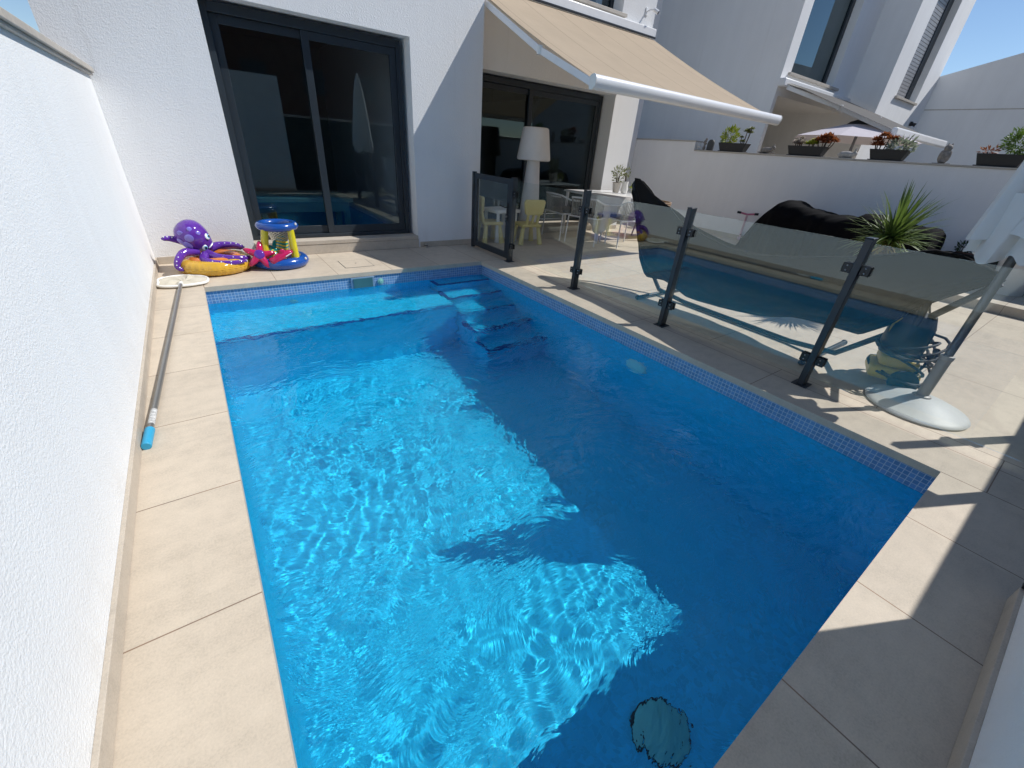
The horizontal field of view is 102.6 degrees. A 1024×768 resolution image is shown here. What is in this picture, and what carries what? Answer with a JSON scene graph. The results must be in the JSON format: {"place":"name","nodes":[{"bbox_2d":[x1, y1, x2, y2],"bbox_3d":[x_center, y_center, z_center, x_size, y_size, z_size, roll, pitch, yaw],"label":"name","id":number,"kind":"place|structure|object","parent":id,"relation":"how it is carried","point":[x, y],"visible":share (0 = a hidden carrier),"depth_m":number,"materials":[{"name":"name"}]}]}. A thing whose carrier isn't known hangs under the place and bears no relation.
{"place":"outdoors","nodes":[
{"label":"outdoors","id":0,"kind":"place"},
{"bbox_2d":[28,0,657,263],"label":"house","id":1,"kind":"structure","parent":0,"point":[398,121],"depth_m":5.31,"materials":[{"name":"white paint"}]},
{"bbox_2d":[197,0,409,239],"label":"sliding door","id":2,"kind":"structure","parent":1,"relation":"in","point":[212,13],"depth_m":4.53,"materials":[{"name":"metal"}]},
{"bbox_2d":[482,74,602,221],"bbox_3d":[0.346,-3.933,7.130,2.927,2.075,0.090,-16,36,-32],"label":"sliding door","id":3,"kind":"structure","parent":1,"relation":"in","point":[488,81],"depth_m":7.00,"materials":[{"name":"metal"}]},
{"bbox_2d":[574,0,627,17],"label":"window","id":4,"kind":"structure","parent":1,"relation":"in","point":[605,5],"depth_m":6.43,"materials":[{"name":"metal"}]},
{"bbox_2d":[485,0,781,125],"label":"awning","id":5,"kind":"object","parent":1,"relation":"attached to","point":[607,54],"visible":1,"depth_m":5.22,"materials":[{"name":"beige fabric"}]},
{"bbox_2d":[645,7,658,15],"bbox_3d":[2.318,-6.142,6.756,0.224,0.100,0.063,17,32,20],"label":"wall fitting","id":6,"kind":"object","parent":1,"relation":"attached to","point":[655,10],"depth_m":6.75,"materials":[{"name":"white paint"}]},
{"bbox_2d":[0,0,1023,75],"label":"sky","id":7,"kind":"structure","parent":0,"point":[993,30],"materials":[{"name":"blue"}]},
{"bbox_2d":[113,219,1023,767],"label":"deck","id":8,"kind":"structure","parent":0,"point":[885,669],"depth_m":1.61,"materials":[{"name":"tile"}]},
{"bbox_2d":[0,7,158,767],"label":"boundary wall","id":9,"kind":"structure","parent":8,"relation":"on","point":[79,265],"depth_m":1.31,"materials":[{"name":"paint"}]},
{"bbox_2d":[141,274,209,449],"bbox_3d":[-2.365,-0.411,2.978,0.405,0.055,2.923,-16,36,-32],"label":"leaf skimmer","id":10,"kind":"object","parent":8,"relation":"on","point":[179,282],"visible":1,"depth_m":2.78,"materials":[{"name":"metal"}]},
{"bbox_2d":[179,249,251,276],"bbox_3d":[-3.090,-1.273,4.263,0.680,0.160,0.680,-16,36,-32],"label":"inflatable ring","id":11,"kind":"object","parent":8,"relation":"on","point":[195,265],"visible":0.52,"depth_m":4.05,"materials":[{"name":"yellow plastic"}]},
{"bbox_2d":[161,219,250,271],"bbox_3d":[-3.083,-1.423,4.137,0.696,0.439,0.552,-16,36,-32],"label":"octopus float","id":12,"kind":"object","parent":11,"relation":"on","point":[193,237],"visible":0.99,"depth_m":4.03,"materials":[{"name":"purple plastic"}]},
{"bbox_2d":[252,219,308,269],"bbox_3d":[-2.569,-1.539,4.494,0.571,0.461,0.571,-16,36,-32],"label":"hoop float","id":13,"kind":"object","parent":8,"relation":"on","point":[296,258],"visible":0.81,"depth_m":4.39,"materials":[{"name":"blue plastic"}]},
{"bbox_2d":[243,241,274,267],"bbox_3d":[-2.652,-1.367,4.307,0.293,0.282,0.084,-3,2,-29],"label":"starfish float","id":14,"kind":"object","parent":13,"relation":"on","point":[258,254],"visible":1,"depth_m":4.28,"materials":[{"name":"plastic"}]},
{"bbox_2d":[269,245,276,257],"bbox_3d":[-2.579,-1.401,4.418,0.257,0.157,0.076,28,-5,-20],"label":"fish float","id":15,"kind":"object","parent":13,"relation":"on","point":[271,248],"visible":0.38,"depth_m":4.40,"materials":[{"name":"plastic"}]},
{"bbox_2d":[268,249,292,263],"bbox_3d":[-2.465,-1.375,4.368,0.260,0.110,0.096,-42,49,-21],"label":"pool float","id":16,"kind":"object","parent":13,"relation":"on","point":[282,254],"visible":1,"depth_m":4.34,"materials":[{"name":"plastic"}]},
{"bbox_2d":[272,235,288,258],"bbox_3d":[-2.537,-1.479,4.488,0.089,0.303,0.185,21,22,22],"label":"fish float","id":17,"kind":"object","parent":13,"relation":"in","point":[279,244],"visible":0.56,"depth_m":4.44,"materials":[{"name":"plastic"}]},
{"bbox_2d":[478,195,503,243],"bbox_3d":[-0.351,-2.570,6.393,0.386,0.673,0.432,-10,33,-23],"label":"kids chair","id":18,"kind":"object","parent":8,"relation":"on","point":[487,222],"visible":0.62,"depth_m":6.32,"materials":[{"name":"yellow plastic"}]},
{"bbox_2d":[483,206,519,242],"bbox_3d":[-0.186,-2.567,6.587,0.480,0.479,0.400,-21,38,-36],"label":"kids table","id":19,"kind":"object","parent":8,"relation":"on","point":[498,210],"visible":0.53,"depth_m":6.45,"materials":[{"name":"white plastic"}]},
{"bbox_2d":[514,200,545,244],"bbox_3d":[0.248,-2.563,6.465,0.432,0.673,0.385,-11,33,-25],"label":"kids chair","id":20,"kind":"object","parent":8,"relation":"on","point":[533,208],"visible":0.91,"depth_m":6.34,"materials":[{"name":"yellow plastic"}]},
{"bbox_2d":[517,126,549,239],"bbox_3d":[0.310,-3.189,6.600,0.520,1.611,0.520,-16,36,-32],"label":"floor lamp","id":21,"kind":"object","parent":8,"relation":"on","point":[534,149],"visible":0.83,"depth_m":6.26,"materials":[{"name":"plastic"}]},
{"bbox_2d":[541,191,577,240],"bbox_3d":[0.875,-2.930,7.123,0.535,0.723,0.585,-13,34,-28],"label":"dining chair","id":22,"kind":"object","parent":8,"relation":"on","point":[562,208],"visible":0.91,"depth_m":6.90,"materials":[{"name":"white paint"}]},
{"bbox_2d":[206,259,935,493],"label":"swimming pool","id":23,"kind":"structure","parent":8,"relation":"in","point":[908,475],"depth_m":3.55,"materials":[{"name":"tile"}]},
{"bbox_2d":[208,274,922,767],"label":"water","id":24,"kind":"structure","parent":23,"relation":"in","point":[494,524],"depth_m":1.86,"materials":[{"name":"blue liquid"}]},
{"bbox_2d":[564,196,608,246],"bbox_3d":[1.255,-2.723,6.817,0.585,0.723,0.535,22,34,28],"label":"dining chair","id":25,"kind":"object","parent":8,"relation":"on","point":[594,215],"visible":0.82,"depth_m":6.58,"materials":[{"name":"white paint"}]},
{"bbox_2d":[563,189,632,243],"bbox_3d":[1.706,-3.055,7.438,1.240,0.739,1.040,-13,35,-28],"label":"dining table","id":26,"kind":"object","parent":8,"relation":"on","point":[593,191],"visible":0.41,"depth_m":7.32,"materials":[{"name":"white paint"}]},
{"bbox_2d":[582,193,630,234],"bbox_3d":[1.567,-2.898,6.995,0.685,0.602,0.565,-13,35,-28],"label":"tablecloth","id":27,"kind":"object","parent":26,"relation":"on","point":[604,224],"visible":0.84,"depth_m":6.76,"materials":[{"name":"white fabric"}]},
{"bbox_2d":[612,182,620,192],"bbox_3d":[1.863,-3.514,7.331,0.160,0.164,0.160,-16,36,-32],"label":"flower pot","id":28,"kind":"object","parent":26,"relation":"on","point":[616,187],"visible":0.93,"depth_m":7.29,"materials":[{"name":"beige ceramic"}]},
{"bbox_2d":[611,165,625,182],"bbox_3d":[1.882,-3.704,7.233,0.279,0.332,0.262,14,31,16],"label":"herb plant","id":29,"kind":"object","parent":28,"relation":"on","point":[616,178],"visible":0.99,"depth_m":7.22,"materials":[{"name":"green plant"}]},
{"bbox_2d":[621,181,628,192],"bbox_3d":[2.016,-3.520,7.338,0.130,0.189,0.130,-16,36,-32],"label":"vase","id":30,"kind":"object","parent":26,"relation":"on","point":[624,188],"visible":0.99,"depth_m":7.30,"materials":[{"name":"white ceramic"}]},
{"bbox_2d":[623,163,630,181],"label":"herb plant","id":31,"kind":"object","parent":30,"relation":"on","point":[627,174],"visible":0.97,"depth_m":7.24,"materials":[{"name":"green plant"}]},
{"bbox_2d":[599,202,634,248],"bbox_3d":[1.890,-2.683,6.837,0.585,0.723,0.535,-11,33,-25],"label":"dining chair","id":32,"kind":"object","parent":8,"relation":"on","point":[625,217],"visible":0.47,"depth_m":6.59,"materials":[{"name":"white paint"}]},
{"bbox_2d":[624,0,662,181],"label":"passage wall","id":33,"kind":"structure","parent":8,"relation":"on","point":[641,101],"depth_m":9.57,"materials":[{"name":"paint"}]},
{"bbox_2d":[737,211,758,239],"bbox_3d":[4.548,-3.119,8.139,0.584,0.546,0.366,-21,39,-37],"label":"scooter","id":34,"kind":"object","parent":8,"relation":"on","point":[743,225],"visible":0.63,"depth_m":8.12,"materials":[{"name":"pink metal"}]},
{"bbox_2d":[504,177,1019,387],"bbox_3d":[1.404,-0.982,3.536,0.110,1.005,5.020,-16,36,-32],"label":"glass fence","id":35,"kind":"object","parent":8,"relation":"on","point":[855,270],"visible":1,"depth_m":3.33,"materials":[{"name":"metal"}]},
{"bbox_2d":[471,171,510,257],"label":"pool gate","id":36,"kind":"structure","parent":35,"relation":"attached to","point":[476,176],"depth_m":5.67,"materials":[{"name":"metal"}]},
{"bbox_2d":[631,178,1005,364],"bbox_3d":[2.162,-1.110,3.746,1.004,1.122,3.142,-16,36,-32],"label":"hammock","id":37,"kind":"object","parent":8,"relation":"on","point":[720,273],"visible":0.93,"depth_m":3.12,"materials":[{"name":"fabric"}]},
{"bbox_2d":[627,138,1017,252],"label":"terrace wall","id":38,"kind":"structure","parent":8,"relation":"on","point":[682,175],"depth_m":7.36,"materials":[{"name":"paint"}]},
{"bbox_2d":[706,139,714,150],"bbox_3d":[4.152,-4.992,8.566,0.040,0.199,0.140,-16,36,-32],"label":"slate plaque","id":39,"kind":"object","parent":38,"relation":"on","point":[710,144],"visible":0.87,"depth_m":8.55,"materials":[{"name":"grey stone"}]},
{"bbox_2d":[718,142,750,152],"bbox_3d":[4.442,-4.744,8.227,0.199,0.150,0.577,-16,36,-32],"label":"planter","id":40,"kind":"object","parent":38,"relation":"on","point":[735,147],"visible":0.95,"depth_m":8.14,"materials":[{"name":"grey plastic"}]},
{"bbox_2d":[720,124,740,142],"bbox_3d":[4.376,-4.976,8.214,0.374,0.419,0.344,12,31,13],"label":"shrub","id":41,"kind":"object","parent":40,"relation":"in","point":[725,137],"visible":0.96,"depth_m":8.19,"materials":[{"name":"green plant"}]},
{"bbox_2d":[739,126,754,142],"bbox_3d":[4.580,-4.833,7.999,0.193,0.333,0.269,-16,36,-32],"label":"succulent","id":42,"kind":"object","parent":40,"relation":"on","point":[749,130],"visible":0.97,"depth_m":7.95,"materials":[{"name":"green plant"}]},
{"bbox_2d":[758,144,775,153],"bbox_3d":[4.822,-4.452,7.766,0.110,0.157,0.325,-16,36,-32],"label":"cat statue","id":43,"kind":"object","parent":38,"relation":"on","point":[765,150],"visible":0.99,"depth_m":7.72,"materials":[{"name":"stone"}]},
{"bbox_2d":[786,145,828,156],"bbox_3d":[5.231,-4.131,7.275,0.199,0.150,0.617,-16,36,-32],"label":"planter","id":44,"kind":"object","parent":38,"relation":"on","point":[816,151],"visible":0.84,"depth_m":7.20,"materials":[{"name":"grey plastic"}]},
{"bbox_2d":[793,136,807,145],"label":"succulent","id":45,"kind":"object","parent":44,"relation":"on","point":[801,140],"visible":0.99,"depth_m":7.30,"materials":[{"name":"green plant"}]},
{"bbox_2d":[804,138,818,145],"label":"succulent","id":46,"kind":"object","parent":44,"relation":"on","point":[812,142],"visible":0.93,"depth_m":7.16,"materials":[{"name":"green plant"}]},
{"bbox_2d":[813,132,840,149],"bbox_3d":[5.409,-4.168,7.031,0.292,0.272,0.436,-16,36,-32],"label":"succulent","id":47,"kind":"object","parent":44,"relation":"on","point":[826,138],"visible":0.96,"depth_m":7.00,"materials":[{"name":"orange plant"}]},
{"bbox_2d":[837,148,857,158],"bbox_3d":[5.595,-3.850,6.834,0.110,0.156,0.291,-16,36,-32],"label":"rabbit statue","id":48,"kind":"object","parent":38,"relation":"on","point":[846,154],"visible":0.99,"depth_m":6.81,"materials":[{"name":"stone"}]},
{"bbox_2d":[868,149,910,161],"bbox_3d":[5.917,-3.598,6.447,0.199,0.150,0.497,-16,36,-32],"label":"planter","id":49,"kind":"object","parent":38,"relation":"on","point":[888,154],"visible":0.96,"depth_m":6.38,"materials":[{"name":"grey plastic"}]},
{"bbox_2d":[869,131,900,148],"bbox_3d":[5.868,-3.813,6.456,0.420,0.292,0.263,21,34,26],"label":"succulent","id":50,"kind":"object","parent":49,"relation":"on","point":[880,139],"visible":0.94,"depth_m":6.44,"materials":[{"name":"orange plant"}]},
{"bbox_2d":[884,134,918,155],"bbox_3d":[5.981,-3.671,6.318,0.289,0.333,0.460,-16,36,-32],"label":"succulent","id":51,"kind":"object","parent":49,"relation":"in","point":[905,142],"visible":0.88,"depth_m":6.26,"materials":[{"name":"green plant"}]},
{"bbox_2d":[937,143,953,163],"bbox_3d":[6.304,-3.349,5.957,0.110,0.264,0.209,-16,36,-32],"label":"owl statue","id":52,"kind":"object","parent":38,"relation":"on","point":[944,155],"visible":1,"depth_m":5.94,"materials":[{"name":"stone"}]},
{"bbox_2d":[973,153,1023,167],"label":"planter","id":53,"kind":"object","parent":38,"relation":"on","point":[1001,160],"visible":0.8,"depth_m":5.53,"materials":[{"name":"grey plastic"}]},
{"bbox_2d":[978,144,1001,153],"bbox_3d":[6.555,-3.197,5.617,0.221,0.200,0.219,8,30,5],"label":"succulent","id":54,"kind":"object","parent":53,"relation":"in","point":[986,151],"visible":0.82,"depth_m":5.62,"materials":[{"name":"orange plant"}]},
{"bbox_2d":[998,127,1023,154],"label":"shrub","id":55,"kind":"object","parent":53,"relation":"in","point":[1010,145],"visible":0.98,"depth_m":5.42,"materials":[{"name":"green plant"}]},
{"bbox_2d":[736,200,945,255],"bbox_3d":[5.058,-2.355,6.536,0.950,0.894,2.540,-16,36,-32],"label":"covered furniture","id":56,"kind":"object","parent":8,"relation":"on","point":[790,215],"visible":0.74,"depth_m":6.42,"materials":[{"name":"black fabric"}]},
{"bbox_2d":[795,120,921,151],"bbox_3d":[6.554,-3.261,8.845,2.820,4.170,1.945,-16,36,-32],"label":"parasol","id":57,"kind":"object","parent":8,"relation":"on","point":[858,132],"visible":0.45,"depth_m":7.62,"materials":[{"name":"white fabric"}]},
{"bbox_2d":[865,301,950,389],"bbox_3d":[2.842,-0.383,2.857,0.382,0.867,0.514,22,34,28],"label":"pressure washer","id":58,"kind":"object","parent":8,"relation":"on","point":[902,344],"visible":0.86,"depth_m":2.83,"materials":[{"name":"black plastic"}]},
{"bbox_2d":[865,161,1023,430],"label":"parasol","id":59,"kind":"object","parent":8,"relation":"on","point":[996,234],"visible":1,"depth_m":2.38,"materials":[{"name":"grey paint"}]},
{"bbox_2d":[903,53,1023,164],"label":"party wall","id":60,"kind":"structure","parent":8,"relation":"on","point":[968,112],"depth_m":10.52,"materials":[{"name":"paint"}]},
{"bbox_2d":[940,287,1023,319],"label":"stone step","id":61,"kind":"object","parent":8,"relation":"on","point":[1008,306],"depth_m":4.97,"materials":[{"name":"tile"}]},
{"bbox_2d":[954,251,998,286],"bbox_3d":[6.648,-1.545,5.664,0.240,0.365,0.980,-16,36,-32],"label":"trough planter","id":62,"kind":"object","parent":61,"relation":"on","point":[993,265],"visible":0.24,"depth_m":5.60,"materials":[{"name":"black plastic"}]},
{"bbox_2d":[954,240,971,252],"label":"shrub","id":63,"kind":"object","parent":62,"relation":"in","point":[961,246],"visible":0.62,"depth_m":5.84,"materials":[{"name":"green plant"}]},
{"bbox_2d":[995,258,1023,296],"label":"flower pot","id":64,"kind":"object","parent":61,"relation":"on","point":[1013,283],"visible":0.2,"depth_m":5.22,"materials":[{"name":"white ceramic"}]},
{"bbox_2d":[947,583,1023,767],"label":"wall","id":65,"kind":"structure","parent":8,"relation":"on","point":[991,733],"depth_m":1.10,"materials":[{"name":"paint"}]},
{"bbox_2d":[631,200,671,234],"bbox_3d":[2.610,-3.155,7.833,0.695,0.648,0.695,-16,36,-32],"label":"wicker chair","id":66,"kind":"object","parent":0,"point":[668,203],"visible":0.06,"depth_m":7.80,"materials":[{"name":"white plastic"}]},
{"bbox_2d":[637,0,975,159],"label":"neighbour house","id":67,"kind":"structure","parent":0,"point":[887,59],"depth_m":9.25,"materials":[{"name":"paint"}]},
{"bbox_2d":[788,0,855,90],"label":"window","id":68,"kind":"structure","parent":67,"relation":"in","point":[828,20],"depth_m":8.74,"materials":[{"name":"metal"}]},
{"bbox_2d":[777,77,946,147],"bbox_3d":[7.355,-5.616,8.535,3.400,0.940,2.289,-16,36,-32],"label":"awning","id":69,"kind":"object","parent":67,"relation":"attached to","point":[838,102],"visible":0.98,"depth_m":8.16,"materials":[{"name":"white paint"}]},
{"bbox_2d":[894,0,953,105],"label":"window","id":70,"kind":"structure","parent":67,"relation":"in","point":[940,13],"depth_m":10.02,"materials":[{"name":"metal"}]},
{"bbox_3d":[3.628,-0.879,4.286,0.380,0.389,0.380,-16,36,-32],"label":"flower pot","id":71,"kind":"object","parent":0,"visible":0},
{"bbox_2d":[835,180,958,255],"bbox_3d":[3.683,-1.437,3.963,0.938,0.989,0.871,-16,36,-32],"label":"yucca plant","id":72,"kind":"object","parent":71,"relation":"in","point":[898,225],"visible":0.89,"depth_m":3.85,"materials":[{"name":"green plant"}]}
]}

